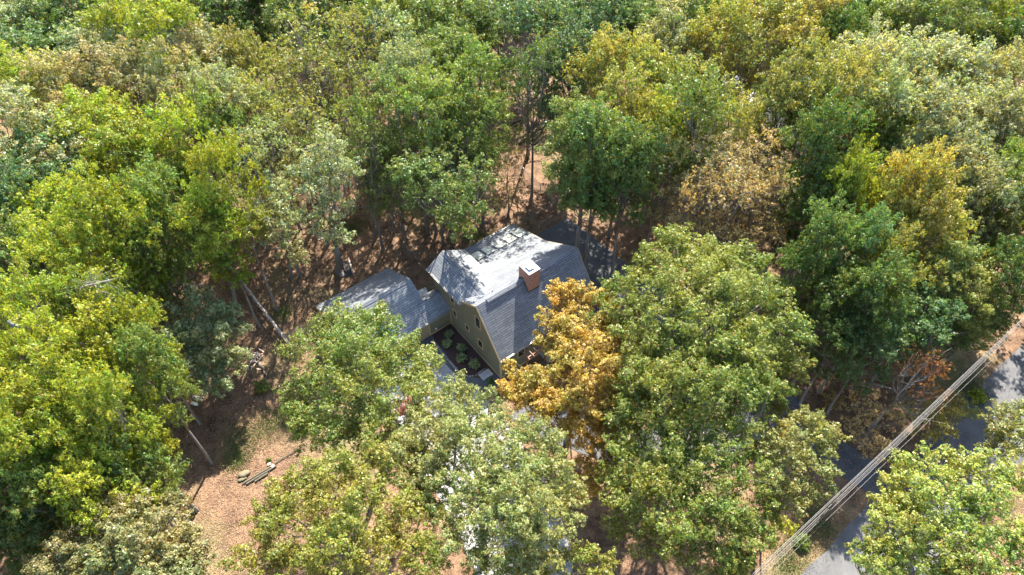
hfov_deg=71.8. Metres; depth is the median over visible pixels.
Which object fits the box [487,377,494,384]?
shrub
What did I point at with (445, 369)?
concrete drive
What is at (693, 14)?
tree
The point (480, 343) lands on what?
window
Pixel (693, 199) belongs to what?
tree
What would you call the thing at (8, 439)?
tree
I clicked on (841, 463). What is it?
driveway
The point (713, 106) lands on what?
tree
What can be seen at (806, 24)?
tree
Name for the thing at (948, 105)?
tree
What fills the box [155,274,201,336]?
dead tree
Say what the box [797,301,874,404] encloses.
tree
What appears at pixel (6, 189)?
tree
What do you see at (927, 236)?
tree
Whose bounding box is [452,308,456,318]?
window
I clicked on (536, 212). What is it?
chain link fence
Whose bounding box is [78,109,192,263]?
tree
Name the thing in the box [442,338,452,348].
shrub
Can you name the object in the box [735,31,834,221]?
tree
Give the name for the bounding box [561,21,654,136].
tree
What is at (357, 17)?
tree
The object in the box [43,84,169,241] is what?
tree
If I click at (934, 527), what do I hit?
tree
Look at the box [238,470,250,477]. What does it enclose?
sack
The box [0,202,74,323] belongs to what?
tree
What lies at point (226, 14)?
tree
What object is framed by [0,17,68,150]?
tree
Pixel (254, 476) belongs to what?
timber pole
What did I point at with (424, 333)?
garage door
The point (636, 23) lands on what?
tree
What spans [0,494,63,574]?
tree
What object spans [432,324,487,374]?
planting bed
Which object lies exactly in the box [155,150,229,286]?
tree
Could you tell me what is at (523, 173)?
chain link fence
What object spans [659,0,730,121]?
tree
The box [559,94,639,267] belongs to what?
tree
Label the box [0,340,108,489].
tree
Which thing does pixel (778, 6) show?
tree
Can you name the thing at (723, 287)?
tree
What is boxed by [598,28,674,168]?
tree
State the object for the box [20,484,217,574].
tree
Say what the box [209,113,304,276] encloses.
tree
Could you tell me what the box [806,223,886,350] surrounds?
tree
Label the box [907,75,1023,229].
tree
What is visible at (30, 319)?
tree
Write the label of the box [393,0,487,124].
tree
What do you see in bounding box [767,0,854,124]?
tree
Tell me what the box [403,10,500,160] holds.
tree
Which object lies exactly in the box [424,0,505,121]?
tree
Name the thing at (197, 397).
rock
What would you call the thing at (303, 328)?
chain link fence
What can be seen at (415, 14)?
tree
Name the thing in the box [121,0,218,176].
tree
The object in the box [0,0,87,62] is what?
tree
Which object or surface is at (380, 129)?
tree
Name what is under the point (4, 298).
tree
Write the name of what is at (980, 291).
tree
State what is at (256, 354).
brush pile
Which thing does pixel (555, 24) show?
tree
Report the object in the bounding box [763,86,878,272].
tree
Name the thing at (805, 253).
tree
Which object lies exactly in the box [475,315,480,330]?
window
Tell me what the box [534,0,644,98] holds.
tree
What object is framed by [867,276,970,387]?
tree
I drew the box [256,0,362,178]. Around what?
tree
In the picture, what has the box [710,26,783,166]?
tree
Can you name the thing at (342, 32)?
tree
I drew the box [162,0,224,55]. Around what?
tree
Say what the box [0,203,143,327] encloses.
tree
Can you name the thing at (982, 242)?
tree
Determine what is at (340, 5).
tree
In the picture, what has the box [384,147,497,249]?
tree
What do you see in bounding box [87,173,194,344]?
tree
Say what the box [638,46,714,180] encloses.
tree
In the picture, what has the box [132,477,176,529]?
tree
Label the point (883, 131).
tree
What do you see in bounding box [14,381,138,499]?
tree
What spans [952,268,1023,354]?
tree
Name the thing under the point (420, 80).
tree
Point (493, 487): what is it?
tree
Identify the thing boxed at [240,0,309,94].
tree
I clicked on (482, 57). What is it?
tree
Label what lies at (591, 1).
tree
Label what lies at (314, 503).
tree
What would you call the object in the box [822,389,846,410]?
shrub
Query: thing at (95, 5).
tree
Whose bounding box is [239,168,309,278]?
tree
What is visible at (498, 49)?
tree
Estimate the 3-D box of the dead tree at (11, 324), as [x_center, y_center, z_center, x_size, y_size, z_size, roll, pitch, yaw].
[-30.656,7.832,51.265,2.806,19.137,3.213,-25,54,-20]
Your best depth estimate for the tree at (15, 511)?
41.29 m
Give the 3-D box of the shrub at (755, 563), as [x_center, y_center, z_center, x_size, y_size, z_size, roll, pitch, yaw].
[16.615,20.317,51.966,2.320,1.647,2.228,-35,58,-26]
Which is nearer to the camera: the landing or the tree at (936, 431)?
the tree at (936, 431)
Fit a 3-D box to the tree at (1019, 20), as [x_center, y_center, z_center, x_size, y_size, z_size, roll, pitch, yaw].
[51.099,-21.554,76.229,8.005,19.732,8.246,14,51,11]
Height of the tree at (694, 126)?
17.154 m
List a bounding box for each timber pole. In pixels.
[242,466,270,484]
[246,465,276,484]
[254,472,267,481]
[273,448,299,463]
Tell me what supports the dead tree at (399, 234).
on the ground at (590, 532)
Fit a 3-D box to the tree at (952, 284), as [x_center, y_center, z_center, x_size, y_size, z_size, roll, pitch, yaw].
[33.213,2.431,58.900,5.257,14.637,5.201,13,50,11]
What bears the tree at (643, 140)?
on the ground at (590, 532)
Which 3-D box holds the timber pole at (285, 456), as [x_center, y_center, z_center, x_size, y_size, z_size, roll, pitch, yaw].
[-18.550,13.869,58.417,2.502,0.120,0.105,-30,56,-24]
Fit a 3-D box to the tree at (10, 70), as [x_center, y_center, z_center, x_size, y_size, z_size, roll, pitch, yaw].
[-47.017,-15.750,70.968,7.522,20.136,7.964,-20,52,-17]
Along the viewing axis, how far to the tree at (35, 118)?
59.84 m
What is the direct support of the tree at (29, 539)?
on the ground at (590, 532)
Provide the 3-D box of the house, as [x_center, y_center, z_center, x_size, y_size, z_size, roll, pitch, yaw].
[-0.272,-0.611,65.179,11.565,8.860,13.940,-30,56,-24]
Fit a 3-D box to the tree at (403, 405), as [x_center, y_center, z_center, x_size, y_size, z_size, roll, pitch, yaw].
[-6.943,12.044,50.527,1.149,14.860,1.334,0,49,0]
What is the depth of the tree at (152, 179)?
54.99 m
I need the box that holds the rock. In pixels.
[192,395,200,400]
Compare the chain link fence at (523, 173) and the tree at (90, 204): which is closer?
the tree at (90, 204)
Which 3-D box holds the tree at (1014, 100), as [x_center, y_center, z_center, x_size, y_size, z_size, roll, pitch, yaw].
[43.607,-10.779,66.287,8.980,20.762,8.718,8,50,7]
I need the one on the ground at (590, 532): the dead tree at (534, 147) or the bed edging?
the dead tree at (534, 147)
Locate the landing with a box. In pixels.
[479,369,492,380]
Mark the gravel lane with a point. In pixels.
(766, 112)
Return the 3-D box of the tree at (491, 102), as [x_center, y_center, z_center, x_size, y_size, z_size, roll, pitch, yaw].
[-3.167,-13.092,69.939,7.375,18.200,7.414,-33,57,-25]
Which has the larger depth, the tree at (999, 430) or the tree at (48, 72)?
the tree at (48, 72)
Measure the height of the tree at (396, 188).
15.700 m
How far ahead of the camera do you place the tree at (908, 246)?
53.02 m
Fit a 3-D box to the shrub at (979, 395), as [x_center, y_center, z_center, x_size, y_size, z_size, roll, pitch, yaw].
[40.807,9.432,61.669,1.622,1.101,1.788,-26,54,-21]
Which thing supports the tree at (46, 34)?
on the ground at (590, 532)
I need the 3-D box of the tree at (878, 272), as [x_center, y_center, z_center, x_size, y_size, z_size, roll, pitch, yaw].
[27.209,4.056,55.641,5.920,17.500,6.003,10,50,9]
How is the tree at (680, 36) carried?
on the ground at (590, 532)
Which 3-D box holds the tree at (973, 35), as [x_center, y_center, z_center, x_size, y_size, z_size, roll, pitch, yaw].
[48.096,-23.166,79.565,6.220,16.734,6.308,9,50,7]
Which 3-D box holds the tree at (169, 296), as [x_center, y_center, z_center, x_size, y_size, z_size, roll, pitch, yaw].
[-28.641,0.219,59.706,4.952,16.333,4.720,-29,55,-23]
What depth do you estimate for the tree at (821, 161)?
58.56 m
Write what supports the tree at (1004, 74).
on the ground at (590, 532)
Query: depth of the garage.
64.82 m
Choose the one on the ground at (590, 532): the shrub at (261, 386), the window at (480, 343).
the shrub at (261, 386)
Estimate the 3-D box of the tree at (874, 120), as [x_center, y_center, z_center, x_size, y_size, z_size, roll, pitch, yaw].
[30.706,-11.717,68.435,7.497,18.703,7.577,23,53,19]
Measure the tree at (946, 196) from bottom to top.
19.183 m
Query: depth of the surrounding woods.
65.05 m
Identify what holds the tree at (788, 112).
on the ground at (590, 532)
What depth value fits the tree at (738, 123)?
63.11 m
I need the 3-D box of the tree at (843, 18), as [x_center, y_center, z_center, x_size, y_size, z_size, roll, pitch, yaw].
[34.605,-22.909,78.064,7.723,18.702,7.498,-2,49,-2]
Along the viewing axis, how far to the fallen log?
63.98 m
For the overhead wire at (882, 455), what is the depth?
45.89 m
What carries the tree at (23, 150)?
on the ground at (590, 532)
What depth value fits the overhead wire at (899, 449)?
46.83 m
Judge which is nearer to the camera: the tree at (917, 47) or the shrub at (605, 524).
the shrub at (605, 524)
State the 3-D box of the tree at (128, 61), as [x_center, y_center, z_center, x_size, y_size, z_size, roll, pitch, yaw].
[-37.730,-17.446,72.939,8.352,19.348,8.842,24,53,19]
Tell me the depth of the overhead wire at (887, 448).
45.12 m
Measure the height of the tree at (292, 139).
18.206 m
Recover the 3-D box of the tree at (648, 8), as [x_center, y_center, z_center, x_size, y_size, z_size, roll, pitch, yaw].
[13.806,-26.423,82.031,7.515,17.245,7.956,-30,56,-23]
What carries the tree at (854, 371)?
on the ground at (590, 532)
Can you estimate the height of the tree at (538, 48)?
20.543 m
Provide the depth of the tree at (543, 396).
50.82 m
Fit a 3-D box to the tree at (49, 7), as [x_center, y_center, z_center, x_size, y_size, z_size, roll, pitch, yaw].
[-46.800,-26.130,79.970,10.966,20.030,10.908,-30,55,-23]
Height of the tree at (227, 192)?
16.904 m
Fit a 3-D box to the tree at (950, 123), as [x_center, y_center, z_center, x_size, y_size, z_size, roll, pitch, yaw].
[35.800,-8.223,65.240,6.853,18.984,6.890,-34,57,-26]
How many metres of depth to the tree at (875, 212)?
53.09 m
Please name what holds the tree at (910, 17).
on the ground at (590, 532)
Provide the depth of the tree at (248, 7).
79.65 m
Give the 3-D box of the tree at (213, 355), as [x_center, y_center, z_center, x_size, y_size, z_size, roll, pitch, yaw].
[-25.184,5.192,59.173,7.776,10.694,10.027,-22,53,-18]
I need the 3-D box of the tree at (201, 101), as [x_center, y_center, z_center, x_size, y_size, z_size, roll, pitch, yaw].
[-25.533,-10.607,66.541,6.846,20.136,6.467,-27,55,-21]
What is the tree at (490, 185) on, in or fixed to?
on the ground at (590, 532)
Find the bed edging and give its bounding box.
[432,340,484,376]
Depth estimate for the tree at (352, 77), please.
67.90 m
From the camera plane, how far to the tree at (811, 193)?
59.60 m
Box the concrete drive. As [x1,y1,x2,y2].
[356,340,573,574]
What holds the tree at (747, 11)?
on the ground at (590, 532)
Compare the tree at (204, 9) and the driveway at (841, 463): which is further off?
the tree at (204, 9)
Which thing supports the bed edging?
on the planting bed
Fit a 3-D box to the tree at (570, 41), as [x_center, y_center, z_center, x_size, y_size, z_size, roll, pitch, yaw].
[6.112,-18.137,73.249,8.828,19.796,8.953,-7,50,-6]
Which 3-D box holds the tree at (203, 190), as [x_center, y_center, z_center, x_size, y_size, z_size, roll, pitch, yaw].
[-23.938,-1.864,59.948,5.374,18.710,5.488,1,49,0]
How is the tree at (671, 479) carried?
on the ground at (590, 532)
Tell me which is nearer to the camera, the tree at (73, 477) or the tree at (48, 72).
the tree at (73, 477)
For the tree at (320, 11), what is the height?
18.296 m
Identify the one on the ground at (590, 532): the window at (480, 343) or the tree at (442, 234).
the tree at (442, 234)
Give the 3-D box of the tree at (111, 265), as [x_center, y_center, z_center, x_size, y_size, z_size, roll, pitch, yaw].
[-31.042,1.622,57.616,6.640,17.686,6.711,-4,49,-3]
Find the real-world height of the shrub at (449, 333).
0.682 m
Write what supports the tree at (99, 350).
on the ground at (590, 532)
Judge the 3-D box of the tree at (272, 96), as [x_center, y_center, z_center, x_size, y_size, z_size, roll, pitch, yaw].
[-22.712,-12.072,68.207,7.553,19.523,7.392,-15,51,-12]
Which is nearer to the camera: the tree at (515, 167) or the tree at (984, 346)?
the tree at (984, 346)
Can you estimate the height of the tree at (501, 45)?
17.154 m
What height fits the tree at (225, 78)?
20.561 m
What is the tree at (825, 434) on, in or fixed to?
on the ground at (590, 532)
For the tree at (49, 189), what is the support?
on the ground at (590, 532)
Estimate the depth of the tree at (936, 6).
70.80 m
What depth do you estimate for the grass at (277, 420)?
59.39 m
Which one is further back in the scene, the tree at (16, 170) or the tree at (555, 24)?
the tree at (555, 24)
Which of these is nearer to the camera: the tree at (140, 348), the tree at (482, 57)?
the tree at (140, 348)
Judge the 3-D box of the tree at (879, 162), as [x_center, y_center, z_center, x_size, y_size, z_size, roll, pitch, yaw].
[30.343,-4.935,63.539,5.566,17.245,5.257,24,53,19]
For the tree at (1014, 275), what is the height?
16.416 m
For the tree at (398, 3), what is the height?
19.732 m
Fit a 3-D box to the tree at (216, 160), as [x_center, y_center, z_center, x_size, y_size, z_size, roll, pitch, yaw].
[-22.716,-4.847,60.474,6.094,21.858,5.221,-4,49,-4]
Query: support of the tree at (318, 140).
on the ground at (590, 532)
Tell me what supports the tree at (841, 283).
on the ground at (590, 532)
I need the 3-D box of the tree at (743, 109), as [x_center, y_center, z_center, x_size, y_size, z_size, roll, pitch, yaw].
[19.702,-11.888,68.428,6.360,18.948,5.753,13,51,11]
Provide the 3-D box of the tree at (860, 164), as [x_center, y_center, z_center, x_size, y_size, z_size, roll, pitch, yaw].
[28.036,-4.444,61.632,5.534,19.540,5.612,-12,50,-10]
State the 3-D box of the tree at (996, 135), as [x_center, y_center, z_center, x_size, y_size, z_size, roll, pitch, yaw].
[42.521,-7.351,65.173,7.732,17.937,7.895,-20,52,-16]
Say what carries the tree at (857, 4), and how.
on the ground at (590, 532)
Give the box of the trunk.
[218,251,291,350]
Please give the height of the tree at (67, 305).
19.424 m
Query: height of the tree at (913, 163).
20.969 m
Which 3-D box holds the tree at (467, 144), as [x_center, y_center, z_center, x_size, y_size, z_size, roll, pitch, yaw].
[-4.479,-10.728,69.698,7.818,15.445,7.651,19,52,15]
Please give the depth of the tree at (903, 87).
60.84 m
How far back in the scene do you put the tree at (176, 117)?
58.87 m
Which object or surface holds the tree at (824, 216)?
on the ground at (590, 532)
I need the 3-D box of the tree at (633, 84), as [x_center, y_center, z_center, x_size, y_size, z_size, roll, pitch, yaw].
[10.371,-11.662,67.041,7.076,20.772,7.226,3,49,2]
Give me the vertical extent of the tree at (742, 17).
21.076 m
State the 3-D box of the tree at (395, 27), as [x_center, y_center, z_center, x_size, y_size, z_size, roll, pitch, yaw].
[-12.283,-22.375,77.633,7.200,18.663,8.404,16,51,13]
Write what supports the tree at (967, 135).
on the ground at (590, 532)
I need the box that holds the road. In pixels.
[801,344,1023,574]
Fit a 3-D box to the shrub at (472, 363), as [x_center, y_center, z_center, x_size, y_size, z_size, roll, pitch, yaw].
[-3.408,6.854,64.076,1.197,0.769,1.161,0,49,0]
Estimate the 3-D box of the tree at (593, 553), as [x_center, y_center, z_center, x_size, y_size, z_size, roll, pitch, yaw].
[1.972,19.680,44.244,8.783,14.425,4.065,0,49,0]
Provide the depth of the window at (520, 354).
62.95 m
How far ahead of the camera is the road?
59.12 m
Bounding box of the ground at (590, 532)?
[0,0,1023,574]
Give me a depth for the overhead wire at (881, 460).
46.60 m
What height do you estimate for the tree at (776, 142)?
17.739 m
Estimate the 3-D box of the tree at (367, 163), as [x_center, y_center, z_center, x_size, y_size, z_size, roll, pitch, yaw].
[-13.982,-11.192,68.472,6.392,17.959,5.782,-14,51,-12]
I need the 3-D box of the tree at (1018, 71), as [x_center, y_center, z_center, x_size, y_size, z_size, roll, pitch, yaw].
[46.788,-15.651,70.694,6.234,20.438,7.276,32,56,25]
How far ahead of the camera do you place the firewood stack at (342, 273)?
71.47 m
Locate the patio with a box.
[418,287,427,295]
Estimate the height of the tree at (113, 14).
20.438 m
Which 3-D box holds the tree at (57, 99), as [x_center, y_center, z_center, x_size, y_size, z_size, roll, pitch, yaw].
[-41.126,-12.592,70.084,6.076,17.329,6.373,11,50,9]
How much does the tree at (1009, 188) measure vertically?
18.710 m
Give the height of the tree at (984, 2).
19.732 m
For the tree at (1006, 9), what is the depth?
72.25 m
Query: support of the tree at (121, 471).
on the ground at (590, 532)
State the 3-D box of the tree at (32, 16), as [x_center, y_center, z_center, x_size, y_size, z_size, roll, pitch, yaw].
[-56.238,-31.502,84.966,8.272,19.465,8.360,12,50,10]
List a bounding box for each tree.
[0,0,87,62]
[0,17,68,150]
[0,39,63,161]
[0,76,91,209]
[0,123,113,250]
[0,140,49,229]
[0,149,79,274]
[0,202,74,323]
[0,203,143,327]
[0,251,140,410]
[0,265,73,392]
[0,293,98,429]
[0,330,128,462]
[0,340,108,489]
[0,392,96,521]
[0,451,66,548]
[0,451,106,543]
[0,484,108,574]
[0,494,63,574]
[1,0,79,89]
[2,427,82,509]
[3,6,96,91]
[7,45,99,141]
[7,297,56,376]
[8,171,133,328]
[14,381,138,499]
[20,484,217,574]
[30,0,138,108]
[36,73,125,207]
[37,436,164,543]
[39,286,175,460]
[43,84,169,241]
[46,359,198,512]
[49,12,152,159]
[51,265,177,422]
[53,154,180,319]
[54,223,170,326]
[55,29,175,161]
[61,0,99,30]
[72,267,170,425]
[75,0,174,155]
[76,383,194,512]
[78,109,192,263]
[81,0,168,54]
[81,415,191,525]
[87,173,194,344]
[97,286,201,425]
[105,318,213,464]
[110,211,206,346]
[114,149,214,315]
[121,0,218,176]
[126,92,234,265]
[128,35,225,148]
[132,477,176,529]
[144,0,265,118]
[151,282,253,399]
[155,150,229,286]
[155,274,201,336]
[161,12,242,165]
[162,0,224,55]
[166,77,269,250]
[168,171,261,328]
[172,165,257,313]
[178,49,285,227]
[181,124,278,311]
[197,0,255,65]
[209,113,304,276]
[215,15,302,174]
[215,437,453,574]
[217,0,303,90]
[226,65,303,230]
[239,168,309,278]
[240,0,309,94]
[252,87,355,246]
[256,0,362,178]
[258,27,347,208]
[259,0,351,125]
[271,297,446,471]
[280,119,348,248]
[283,122,367,273]
[294,0,351,76]
[297,0,375,97]
[306,35,393,196]
[320,0,391,172]
[320,117,408,251]
[321,86,396,238]
[336,0,421,121]
[344,0,380,49]
[347,57,415,232]
[355,144,429,244]
[357,0,431,141]
[359,36,438,200]
[362,368,591,574]
[371,62,469,234]
[371,110,469,235]
[377,0,434,52]
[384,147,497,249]
[387,193,424,268]
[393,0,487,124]
[395,395,417,463]
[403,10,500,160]
[409,148,463,245]
[416,56,482,213]
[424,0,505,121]
[429,113,505,237]
[430,31,509,191]
[445,69,516,223]
[454,143,506,237]
[473,539,620,574]
[475,0,519,76]
[482,0,528,95]
[484,0,572,155]
[490,141,528,215]
[495,277,641,507]
[497,28,572,197]
[514,0,571,76]
[525,133,546,158]
[529,9,618,181]
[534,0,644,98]
[534,85,649,249]
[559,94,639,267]
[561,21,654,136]
[563,0,620,49]
[572,0,651,73]
[584,221,821,406]
[586,311,648,498]
[587,116,670,275]
[592,57,668,237]
[594,335,797,574]
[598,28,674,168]
[609,82,689,227]
[610,0,668,101]
[627,0,692,91]
[631,127,692,252]
[633,0,703,99]
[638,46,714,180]
[650,0,723,88]
[650,55,742,247]
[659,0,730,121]
[659,101,727,223]
[659,129,766,277]
[665,150,737,285]
[682,11,743,143]
[684,157,784,272]
[685,0,767,113]
[691,102,762,242]
[693,71,770,234]
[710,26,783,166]
[712,124,791,245]
[719,0,819,142]
[725,0,760,35]
[727,0,825,150]
[727,72,815,219]
[732,157,810,285]
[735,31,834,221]
[750,404,853,536]
[752,227,826,352]
[759,507,799,552]
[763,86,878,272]
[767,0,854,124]
[769,176,841,285]
[776,188,870,340]
[777,147,867,283]
[780,44,910,224]
[783,33,856,169]
[791,258,885,383]
[797,0,884,150]
[797,133,893,297]
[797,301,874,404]
[799,0,877,105]
[799,70,892,231]
[804,200,903,349]
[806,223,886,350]
[814,11,915,139]
[816,244,919,393]
[820,0,906,77]
[821,148,891,287]
[825,313,910,414]
[832,58,927,178]
[838,22,939,134]
[838,215,948,356]
[840,381,926,464]
[844,440,1023,574]
[848,340,950,430]
[850,135,961,253]
[855,98,924,210]
[857,179,949,306]
[858,0,948,125]
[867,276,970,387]
[874,111,970,206]
[875,66,986,203]
[875,164,989,291]
[876,245,977,366]
[878,0,1000,80]
[885,342,954,413]
[886,27,1006,135]
[892,0,949,36]
[893,112,996,237]
[901,234,1011,376]
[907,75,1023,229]
[907,396,1023,532]
[909,390,984,444]
[919,291,996,367]
[924,0,1012,105]
[925,18,992,110]
[925,72,1023,252]
[926,151,1023,281]
[929,46,1023,150]
[937,233,1023,366]
[940,312,1013,363]
[945,115,1023,233]
[947,131,1023,273]
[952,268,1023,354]
[955,177,1023,291]
[957,0,1023,72]
[969,3,1023,104]
[970,202,1023,289]
[977,35,1023,136]
[980,0,1022,45]
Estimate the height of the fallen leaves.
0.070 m
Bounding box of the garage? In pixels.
[316,268,450,370]
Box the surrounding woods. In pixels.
[0,1,1023,574]
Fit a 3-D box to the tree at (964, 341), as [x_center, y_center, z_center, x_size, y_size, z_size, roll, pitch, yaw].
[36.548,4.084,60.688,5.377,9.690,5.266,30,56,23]
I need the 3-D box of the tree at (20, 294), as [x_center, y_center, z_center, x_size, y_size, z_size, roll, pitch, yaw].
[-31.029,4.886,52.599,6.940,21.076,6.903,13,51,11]
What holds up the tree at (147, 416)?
on the ground at (590, 532)
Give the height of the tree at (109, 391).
20.068 m
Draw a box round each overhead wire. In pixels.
[752,319,1021,574]
[754,319,1022,574]
[758,329,1013,574]
[763,323,1023,574]
[770,321,1023,565]
[779,348,1003,565]
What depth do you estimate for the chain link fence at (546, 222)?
75.82 m
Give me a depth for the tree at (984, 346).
59.42 m
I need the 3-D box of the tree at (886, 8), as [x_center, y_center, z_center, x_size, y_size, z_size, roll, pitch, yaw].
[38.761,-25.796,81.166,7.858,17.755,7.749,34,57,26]
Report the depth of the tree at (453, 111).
65.68 m
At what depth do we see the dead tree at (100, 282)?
47.01 m
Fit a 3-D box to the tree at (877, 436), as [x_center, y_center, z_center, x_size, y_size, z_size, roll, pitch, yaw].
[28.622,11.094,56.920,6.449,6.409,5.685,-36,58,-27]
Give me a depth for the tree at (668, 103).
64.03 m
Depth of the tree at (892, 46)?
64.09 m
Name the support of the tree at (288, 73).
on the ground at (590, 532)
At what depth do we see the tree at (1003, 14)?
85.70 m
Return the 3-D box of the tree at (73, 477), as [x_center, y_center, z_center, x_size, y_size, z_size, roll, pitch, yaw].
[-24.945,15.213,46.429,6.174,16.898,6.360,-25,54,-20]
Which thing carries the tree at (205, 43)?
on the ground at (590, 532)
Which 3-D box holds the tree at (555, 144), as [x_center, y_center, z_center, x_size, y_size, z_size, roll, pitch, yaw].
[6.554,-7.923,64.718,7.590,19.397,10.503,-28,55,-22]
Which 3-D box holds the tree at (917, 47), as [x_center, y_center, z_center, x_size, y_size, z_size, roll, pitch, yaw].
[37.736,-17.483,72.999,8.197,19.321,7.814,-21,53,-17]
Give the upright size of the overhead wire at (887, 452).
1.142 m
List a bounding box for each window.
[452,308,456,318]
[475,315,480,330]
[477,338,482,349]
[517,346,524,358]
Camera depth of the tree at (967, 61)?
66.19 m
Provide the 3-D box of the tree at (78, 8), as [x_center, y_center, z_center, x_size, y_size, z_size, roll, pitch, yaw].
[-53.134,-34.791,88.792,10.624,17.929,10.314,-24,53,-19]
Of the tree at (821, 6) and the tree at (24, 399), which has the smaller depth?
the tree at (24, 399)
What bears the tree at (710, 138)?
on the ground at (590, 532)
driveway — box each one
[512,395,788,465]
[663,317,891,506]
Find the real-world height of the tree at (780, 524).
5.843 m
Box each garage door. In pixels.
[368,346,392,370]
[402,323,428,347]
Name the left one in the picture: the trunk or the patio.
the trunk
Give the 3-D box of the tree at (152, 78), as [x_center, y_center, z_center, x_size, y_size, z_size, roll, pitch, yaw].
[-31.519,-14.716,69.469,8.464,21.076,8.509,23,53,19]
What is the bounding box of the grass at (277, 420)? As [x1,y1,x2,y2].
[207,212,1009,574]
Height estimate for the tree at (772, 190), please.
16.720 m
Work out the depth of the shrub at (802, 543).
53.28 m
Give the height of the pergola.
2.620 m
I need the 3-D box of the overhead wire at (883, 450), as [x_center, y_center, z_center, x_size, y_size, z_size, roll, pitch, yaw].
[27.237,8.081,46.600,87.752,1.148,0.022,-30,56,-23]
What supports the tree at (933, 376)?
on the ground at (590, 532)
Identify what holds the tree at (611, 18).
on the ground at (590, 532)
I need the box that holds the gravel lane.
[707,68,839,147]
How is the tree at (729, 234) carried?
on the ground at (590, 532)
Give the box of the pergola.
[521,345,545,369]
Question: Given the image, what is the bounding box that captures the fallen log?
[257,360,265,375]
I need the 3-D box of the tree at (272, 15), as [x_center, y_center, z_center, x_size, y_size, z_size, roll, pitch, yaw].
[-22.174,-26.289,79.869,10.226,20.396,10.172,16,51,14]
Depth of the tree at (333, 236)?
58.00 m
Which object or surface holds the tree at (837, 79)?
on the ground at (590, 532)
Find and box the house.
[426,224,593,377]
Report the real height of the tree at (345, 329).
17.298 m
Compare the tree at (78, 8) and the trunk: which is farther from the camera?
the tree at (78, 8)
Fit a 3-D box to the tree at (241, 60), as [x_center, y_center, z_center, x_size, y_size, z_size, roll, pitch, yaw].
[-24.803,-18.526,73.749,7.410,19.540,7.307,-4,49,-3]
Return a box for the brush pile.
[248,348,263,369]
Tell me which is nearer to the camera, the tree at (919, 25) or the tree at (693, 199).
the tree at (693, 199)
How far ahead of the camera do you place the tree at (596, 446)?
50.43 m
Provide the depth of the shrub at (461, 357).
64.41 m
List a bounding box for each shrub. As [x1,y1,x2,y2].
[253,378,270,393]
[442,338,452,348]
[444,328,453,338]
[455,352,467,362]
[456,343,467,352]
[468,357,480,369]
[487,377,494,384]
[598,513,621,534]
[724,553,757,574]
[792,532,811,551]
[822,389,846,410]
[967,387,988,404]
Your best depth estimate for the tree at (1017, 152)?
58.36 m
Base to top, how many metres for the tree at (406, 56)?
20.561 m
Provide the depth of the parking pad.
73.07 m
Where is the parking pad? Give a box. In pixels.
[536,217,707,347]
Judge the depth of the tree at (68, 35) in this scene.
70.20 m
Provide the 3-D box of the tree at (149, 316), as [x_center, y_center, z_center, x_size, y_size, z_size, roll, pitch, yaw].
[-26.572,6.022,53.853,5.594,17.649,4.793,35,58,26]
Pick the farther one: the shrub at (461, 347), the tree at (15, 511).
the shrub at (461, 347)
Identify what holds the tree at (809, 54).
on the ground at (590, 532)
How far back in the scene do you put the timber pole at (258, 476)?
57.22 m
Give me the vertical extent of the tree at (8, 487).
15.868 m
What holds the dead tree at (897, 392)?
on the ground at (590, 532)
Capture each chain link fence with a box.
[286,315,324,341]
[507,154,561,209]
[511,193,569,225]
[528,211,565,233]
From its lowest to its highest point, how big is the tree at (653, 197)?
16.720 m
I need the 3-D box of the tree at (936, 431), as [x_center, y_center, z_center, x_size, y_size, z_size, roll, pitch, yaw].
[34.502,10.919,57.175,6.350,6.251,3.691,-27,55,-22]
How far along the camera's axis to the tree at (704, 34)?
72.41 m
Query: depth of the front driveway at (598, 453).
60.15 m
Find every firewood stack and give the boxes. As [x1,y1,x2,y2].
[338,270,345,277]
[343,258,353,275]
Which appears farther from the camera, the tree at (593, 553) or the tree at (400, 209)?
the tree at (400, 209)
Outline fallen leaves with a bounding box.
[127,82,1023,574]
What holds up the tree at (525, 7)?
on the ground at (590, 532)
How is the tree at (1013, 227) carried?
on the ground at (590, 532)
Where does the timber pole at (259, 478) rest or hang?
on the ground at (590, 532)
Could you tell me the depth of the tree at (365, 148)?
65.30 m
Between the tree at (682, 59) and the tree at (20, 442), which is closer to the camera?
the tree at (20, 442)

